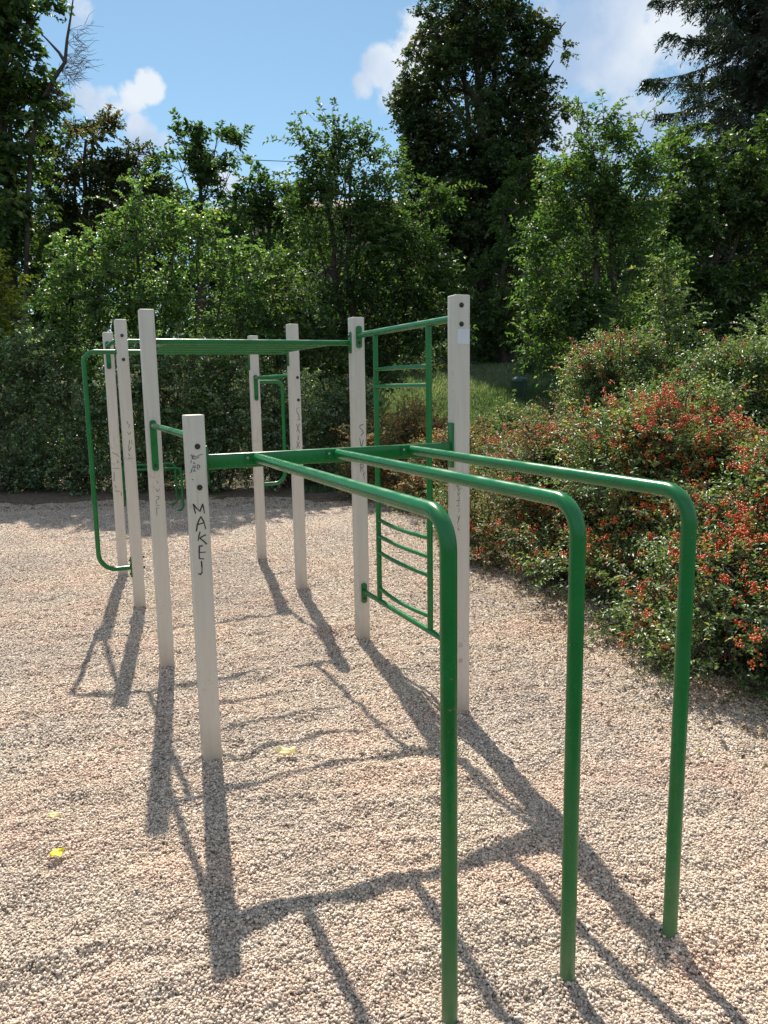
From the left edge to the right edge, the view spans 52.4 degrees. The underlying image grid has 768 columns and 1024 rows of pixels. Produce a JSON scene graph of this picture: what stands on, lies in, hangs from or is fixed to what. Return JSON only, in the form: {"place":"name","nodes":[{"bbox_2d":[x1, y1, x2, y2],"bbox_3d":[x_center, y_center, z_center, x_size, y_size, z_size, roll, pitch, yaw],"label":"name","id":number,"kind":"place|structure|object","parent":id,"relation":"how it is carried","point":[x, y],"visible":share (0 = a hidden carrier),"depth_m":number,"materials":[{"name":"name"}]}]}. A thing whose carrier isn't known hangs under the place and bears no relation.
{"place":"outdoors","nodes":[
{"label":"outdoors","id":0,"kind":"place"},
{"bbox_2d":[0,462,396,504],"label":"soil bed","id":1,"kind":"object","parent":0,"point":[44,497],"visible":0.1,"depth_m":11.28,"materials":[{"name":"brown soil"}]},
{"bbox_2d":[0,248,42,424],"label":"shrub","id":2,"kind":"object","parent":1,"relation":"on","point":[6,327],"visible":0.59,"depth_m":12.43,"materials":[{"name":"green plant"}]},
{"bbox_2d":[0,318,81,493],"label":"hedge bush","id":3,"kind":"object","parent":1,"relation":"on","point":[7,422],"visible":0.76,"depth_m":11.45,"materials":[{"name":"green plant"}]},
{"bbox_2d":[0,208,145,480],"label":"shrub","id":4,"kind":"object","parent":1,"relation":"on","point":[58,297],"visible":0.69,"depth_m":11.65,"materials":[{"name":"green plant"}]},
{"bbox_2d":[8,362,145,497],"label":"hedge bush","id":5,"kind":"object","parent":1,"relation":"on","point":[77,468],"visible":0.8,"depth_m":11.38,"materials":[{"name":"green plant"}]},
{"bbox_2d":[69,157,207,474],"bbox_3d":[-3.580,-2.785,11.859,1.967,5.069,1.759,3,10,23],"label":"shrub","id":6,"kind":"object","parent":1,"relation":"on","point":[133,211],"visible":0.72,"depth_m":11.57,"materials":[{"name":"green plant"}]},
{"bbox_2d":[70,321,219,495],"bbox_3d":[-3.438,-1.470,11.490,2.136,2.651,1.502,-1,9,-3],"label":"hedge bush","id":7,"kind":"object","parent":1,"relation":"on","point":[169,410],"visible":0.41,"depth_m":11.32,"materials":[{"name":"green plant"}]},
{"bbox_2d":[135,332,280,492],"bbox_3d":[-2.536,-1.447,11.640,2.131,2.463,1.560,-1,9,3],"label":"hedge bush","id":8,"kind":"object","parent":1,"relation":"on","point":[215,444],"visible":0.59,"depth_m":11.39,"materials":[{"name":"green plant"}]},
{"bbox_2d":[141,191,286,475],"bbox_3d":[-2.503,-2.547,11.930,2.204,4.532,2.088,-5,10,-23],"label":"shrub","id":9,"kind":"object","parent":1,"relation":"on","point":[217,246],"visible":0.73,"depth_m":11.78,"materials":[{"name":"green plant"}]},
{"bbox_2d":[202,251,349,436],"bbox_3d":[-1.602,-2.358,12.836,2.596,3.751,1.452,1,9,9],"label":"shrub","id":10,"kind":"object","parent":1,"relation":"on","point":[314,327],"visible":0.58,"depth_m":12.53,"materials":[{"name":"green plant"}]},
{"bbox_2d":[214,363,342,491],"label":"hedge bush","id":11,"kind":"object","parent":1,"relation":"on","point":[272,439],"visible":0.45,"depth_m":11.50,"materials":[{"name":"green plant"}]},
{"bbox_2d":[302,373,398,487],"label":"firethorn bush","id":12,"kind":"object","parent":1,"relation":"on","point":[339,404],"visible":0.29,"depth_m":11.94,"materials":[{"name":"green plant"}]},
{"bbox_2d":[0,365,672,502],"bbox_3d":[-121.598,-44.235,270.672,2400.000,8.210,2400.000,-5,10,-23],"label":"ground","id":13,"kind":"structure","parent":0,"point":[79,407],"depth_m":17.41,"materials":[{"name":"green plant"}]},
{"bbox_2d":[0,200,72,371],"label":"background tree","id":14,"kind":"object","parent":13,"relation":"on","point":[38,314],"visible":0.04,"depth_m":23.96,"materials":[{"name":"green plant"}]},
{"bbox_2d":[0,0,79,414],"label":"leafy tree","id":15,"kind":"object","parent":13,"relation":"on","point":[17,88],"visible":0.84,"depth_m":16.13,"materials":[{"name":"green plant"}]},
{"bbox_2d":[22,0,103,373],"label":"dead tree","id":16,"kind":"object","parent":13,"relation":"on","point":[50,85],"visible":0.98,"depth_m":16.07,"materials":[{"name":"brown wood"}]},
{"bbox_2d":[18,202,137,370],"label":"background tree","id":17,"kind":"object","parent":13,"relation":"on","point":[73,304],"visible":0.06,"depth_m":24.79,"materials":[{"name":"green plant"}]},
{"bbox_2d":[22,103,171,375],"bbox_3d":[-7.629,-6.860,20.142,4.454,6.779,2.399,1,9,9],"label":"leafy tree","id":18,"kind":"object","parent":13,"relation":"on","point":[107,170],"visible":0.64,"depth_m":19.73,"materials":[{"name":"green plant"}]},
{"bbox_2d":[109,207,233,368],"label":"background tree","id":19,"kind":"object","parent":13,"relation":"on","point":[159,265],"visible":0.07,"depth_m":25.52,"materials":[{"name":"green plant"}]},
{"bbox_2d":[147,107,256,357],"bbox_3d":[-4.966,-7.219,21.315,3.022,6.770,2.476,-5,10,-23],"label":"leafy tree","id":20,"kind":"object","parent":13,"relation":"on","point":[204,168],"visible":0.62,"depth_m":20.61,"materials":[{"name":"green plant"}]},
{"bbox_2d":[200,156,327,367],"bbox_3d":[-3.022,-5.901,19.331,3.261,5.354,2.090,0,9,7],"label":"leafy tree","id":21,"kind":"object","parent":13,"relation":"on","point":[261,207],"visible":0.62,"depth_m":18.85,"materials":[{"name":"green plant"}]},
{"bbox_2d":[205,209,339,367],"bbox_3d":[-3.380,-6.414,25.186,5.066,6.559,3.319,1,9,10],"label":"background tree","id":22,"kind":"object","parent":13,"relation":"on","point":[309,269],"visible":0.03,"depth_m":24.95,"materials":[{"name":"green plant"}]},
{"bbox_2d":[271,300,413,435],"bbox_3d":[-0.842,-2.401,14.271,2.386,2.886,1.756,-5,10,-23],"label":"shrub","id":23,"kind":"object","parent":13,"relation":"on","point":[386,379],"visible":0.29,"depth_m":14.08,"materials":[{"name":"green plant"}]},
{"bbox_2d":[229,96,486,440],"bbox_3d":[-0.459,-4.287,14.645,4.767,6.243,2.368,-1,9,1],"label":"arching tree","id":24,"kind":"object","parent":13,"relation":"on","point":[391,229],"visible":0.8,"depth_m":14.17,"materials":[{"name":"green plant"}]},
{"bbox_2d":[307,200,447,362],"bbox_3d":[-0.154,-8.679,29.855,6.844,6.804,4.032,-1,9,-3],"label":"background tree","id":25,"kind":"object","parent":13,"relation":"on","point":[342,260],"visible":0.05,"depth_m":29.72,"materials":[{"name":"green plant"}]},
{"bbox_2d":[372,337,472,372],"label":"shrub","id":26,"kind":"object","parent":13,"relation":"on","point":[442,351],"visible":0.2,"depth_m":20.08,"materials":[{"name":"green plant"}]},
{"bbox_2d":[302,362,574,493],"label":"grass","id":27,"kind":"structure","parent":13,"relation":"on","point":[484,370],"depth_m":18.03,"materials":[{"name":"green plant"}]},
{"bbox_2d":[205,186,672,347],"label":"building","id":28,"kind":"structure","parent":13,"relation":"on","point":[408,251],"depth_m":44.21,"materials":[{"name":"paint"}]},
{"bbox_2d":[279,346,624,367],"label":"stone wall","id":29,"kind":"structure","parent":13,"relation":"on","point":[473,360],"depth_m":23.69,"materials":[{"name":"grey stone"}]},
{"bbox_2d":[382,0,586,361],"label":"leafy tree","id":30,"kind":"object","parent":13,"relation":"on","point":[476,45],"visible":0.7,"depth_m":24.77,"materials":[{"name":"green plant"}]},
{"bbox_2d":[442,155,562,364],"bbox_3d":[3.346,-7.182,22.674,3.640,5.965,2.154,-3,9,-15],"label":"hazel tree","id":31,"kind":"object","parent":13,"relation":"on","point":[491,337],"visible":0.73,"depth_m":22.49,"materials":[{"name":"green plant"}]},
{"bbox_2d":[511,376,527,397],"bbox_3d":[3.081,-2.850,17.781,0.390,0.490,0.390,-5,10,-23],"label":"litter bin","id":32,"kind":"object","parent":13,"relation":"on","point":[519,384],"visible":0.98,"depth_m":17.63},
{"bbox_2d":[493,184,587,355],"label":"background tree","id":33,"kind":"object","parent":13,"relation":"on","point":[545,281],"visible":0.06,"depth_m":29.80,"materials":[{"name":"green plant"}]},
{"bbox_2d":[511,338,626,372],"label":"shrub","id":34,"kind":"object","parent":13,"relation":"on","point":[531,366],"visible":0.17,"depth_m":19.54,"materials":[{"name":"green plant"}]},
{"bbox_2d":[553,203,688,345],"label":"background tree","id":35,"kind":"object","parent":13,"relation":"on","point":[606,255],"visible":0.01,"depth_m":24.65,"materials":[{"name":"green plant"}]},
{"bbox_2d":[579,0,767,339],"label":"spruce tree","id":36,"kind":"object","parent":13,"relation":"on","point":[743,89],"visible":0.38,"depth_m":16.82,"materials":[{"name":"green plant"}]},
{"bbox_2d":[612,109,767,387],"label":"leafy tree","id":37,"kind":"object","parent":13,"relation":"on","point":[730,284],"visible":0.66,"depth_m":13.28,"materials":[{"name":"green plant"}]},
{"bbox_2d":[686,241,763,345],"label":"background tree","id":38,"kind":"object","parent":13,"relation":"on","point":[734,254],"depth_m":23.41,"materials":[{"name":"green plant"}]},
{"bbox_2d":[73,151,629,168],"bbox_3d":[1.290,-13.910,30.171,48.453,1.102,0.026,-2,9,-5],"label":"overhead cable","id":39,"kind":"object","parent":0,"point":[257,160],"visible":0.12,"depth_m":29.75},
{"bbox_2d":[2,0,753,367],"label":"sky","id":40,"kind":"structure","parent":0,"point":[257,63],"materials":[{"name":"blue"}]},
{"bbox_2d":[0,496,767,1023],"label":"gravel ground","id":41,"kind":"structure","parent":0,"point":[242,510],"depth_m":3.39,"materials":[{"name":"beige gravel"}]},
{"bbox_2d":[45,811,59,816],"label":"fallen leaf","id":42,"kind":"object","parent":41,"relation":"on","point":[54,814],"visible":1,"depth_m":2.94,"materials":[{"name":"yellow plant"}]},
{"bbox_2d":[48,847,64,858],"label":"fallen leaf","id":43,"kind":"object","parent":41,"relation":"on","point":[57,852],"visible":1,"depth_m":2.71,"materials":[{"name":"yellow plant"}]},
{"bbox_2d":[112,462,183,516],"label":"parallel bars","id":44,"kind":"object","parent":41,"relation":"on","point":[174,467],"visible":0.67,"depth_m":10.27,"materials":[{"name":"green paint"}]},
{"bbox_2d":[271,746,295,754],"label":"fallen leaf","id":45,"kind":"object","parent":41,"relation":"on","point":[282,750],"visible":1,"depth_m":3.41,"materials":[{"name":"yellow plant"}]},
{"bbox_2d":[0,493,767,800],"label":"leaf litter","id":46,"kind":"object","parent":41,"relation":"on","point":[632,666],"visible":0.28,"depth_m":5.32,"materials":[{"name":"brown plant"}]},
{"bbox_2d":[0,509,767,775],"bbox_3d":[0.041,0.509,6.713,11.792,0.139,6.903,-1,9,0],"label":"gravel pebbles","id":47,"kind":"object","parent":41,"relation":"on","point":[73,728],"visible":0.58,"depth_m":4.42,"materials":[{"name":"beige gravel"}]},
{"bbox_2d":[81,294,696,1023],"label":"climbing frame","id":48,"kind":"object","parent":41,"relation":"on","point":[459,478],"visible":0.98,"depth_m":3.35,"materials":[{"name":"paint"}]},
{"bbox_2d":[495,526,767,678],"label":"soil bed","id":49,"kind":"object","parent":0,"point":[602,598],"visible":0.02,"depth_m":5.80,"materials":[{"name":"brown soil"}]},
{"bbox_2d":[330,394,475,498],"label":"firethorn bush","id":50,"kind":"object","parent":49,"relation":"on","point":[415,425],"visible":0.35,"depth_m":10.88,"materials":[{"name":"green plant"}]},
{"bbox_2d":[384,417,519,514],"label":"firethorn bush","id":51,"kind":"object","parent":49,"relation":"on","point":[417,488],"visible":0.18,"depth_m":9.75,"materials":[{"name":"green plant"}]},
{"bbox_2d":[419,429,538,546],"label":"firethorn bush","id":52,"kind":"object","parent":49,"relation":"on","point":[441,498],"visible":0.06,"depth_m":8.12,"materials":[{"name":"green plant"}]},
{"bbox_2d":[470,389,546,452],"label":"firethorn bush","id":53,"kind":"object","parent":49,"relation":"on","point":[507,418],"visible":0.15,"depth_m":10.76,"materials":[{"name":"green plant"}]},
{"bbox_2d":[433,402,649,585],"bbox_3d":[1.587,-0.170,6.810,2.273,1.528,2.350,-5,10,-23],"label":"firethorn bush","id":54,"kind":"object","parent":49,"relation":"on","point":[527,451],"visible":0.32,"depth_m":6.69,"materials":[{"name":"green plant"}]},
{"bbox_2d":[525,387,595,441],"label":"firethorn bush","id":55,"kind":"object","parent":49,"relation":"on","point":[551,412],"visible":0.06,"depth_m":11.49,"materials":[{"name":"green plant"}]},
{"bbox_2d":[500,89,698,394],"bbox_3d":[3.408,-3.373,12.149,3.176,5.898,2.023,-1,9,1],"label":"elm tree","id":56,"kind":"object","parent":49,"relation":"on","point":[605,211],"visible":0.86,"depth_m":11.80,"materials":[{"name":"green plant"}]},
{"bbox_2d":[527,318,698,513],"bbox_3d":[2.555,-1.001,9.017,2.258,2.448,2.350,-5,10,-23],"label":"firethorn bush","id":57,"kind":"object","parent":49,"relation":"on","point":[593,374],"visible":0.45,"depth_m":8.82,"materials":[{"name":"green plant"}]},
{"bbox_2d":[496,366,767,632],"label":"firethorn bush","id":58,"kind":"object","parent":49,"relation":"on","point":[656,437],"visible":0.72,"depth_m":5.51,"materials":[{"name":"green plant"}]},
{"bbox_2d":[584,429,767,704],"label":"firethorn bush","id":59,"kind":"object","parent":49,"relation":"on","point":[731,546],"visible":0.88,"depth_m":4.30,"materials":[{"name":"green plant"}]},
{"bbox_2d":[622,253,729,387],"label":"young tree","id":60,"kind":"object","parent":49,"relation":"on","point":[665,284],"visible":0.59,"depth_m":8.96,"materials":[{"name":"green plant"}]},
{"bbox_2d":[601,323,767,531],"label":"firethorn bush","id":61,"kind":"object","parent":49,"relation":"on","point":[725,360],"visible":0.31,"depth_m":7.00,"materials":[{"name":"green plant"}]},
{"bbox_2d":[719,292,767,381],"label":"firethorn bush","id":62,"kind":"object","parent":49,"relation":"on","point":[765,314],"visible":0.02,"depth_m":8.56,"materials":[{"name":"green plant"}]},
{"bbox_2d":[725,578,767,679],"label":"firethorn bush","id":63,"kind":"object","parent":49,"relation":"on","point":[756,615],"visible":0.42,"depth_m":3.98,"materials":[{"name":"green plant"}]}
]}

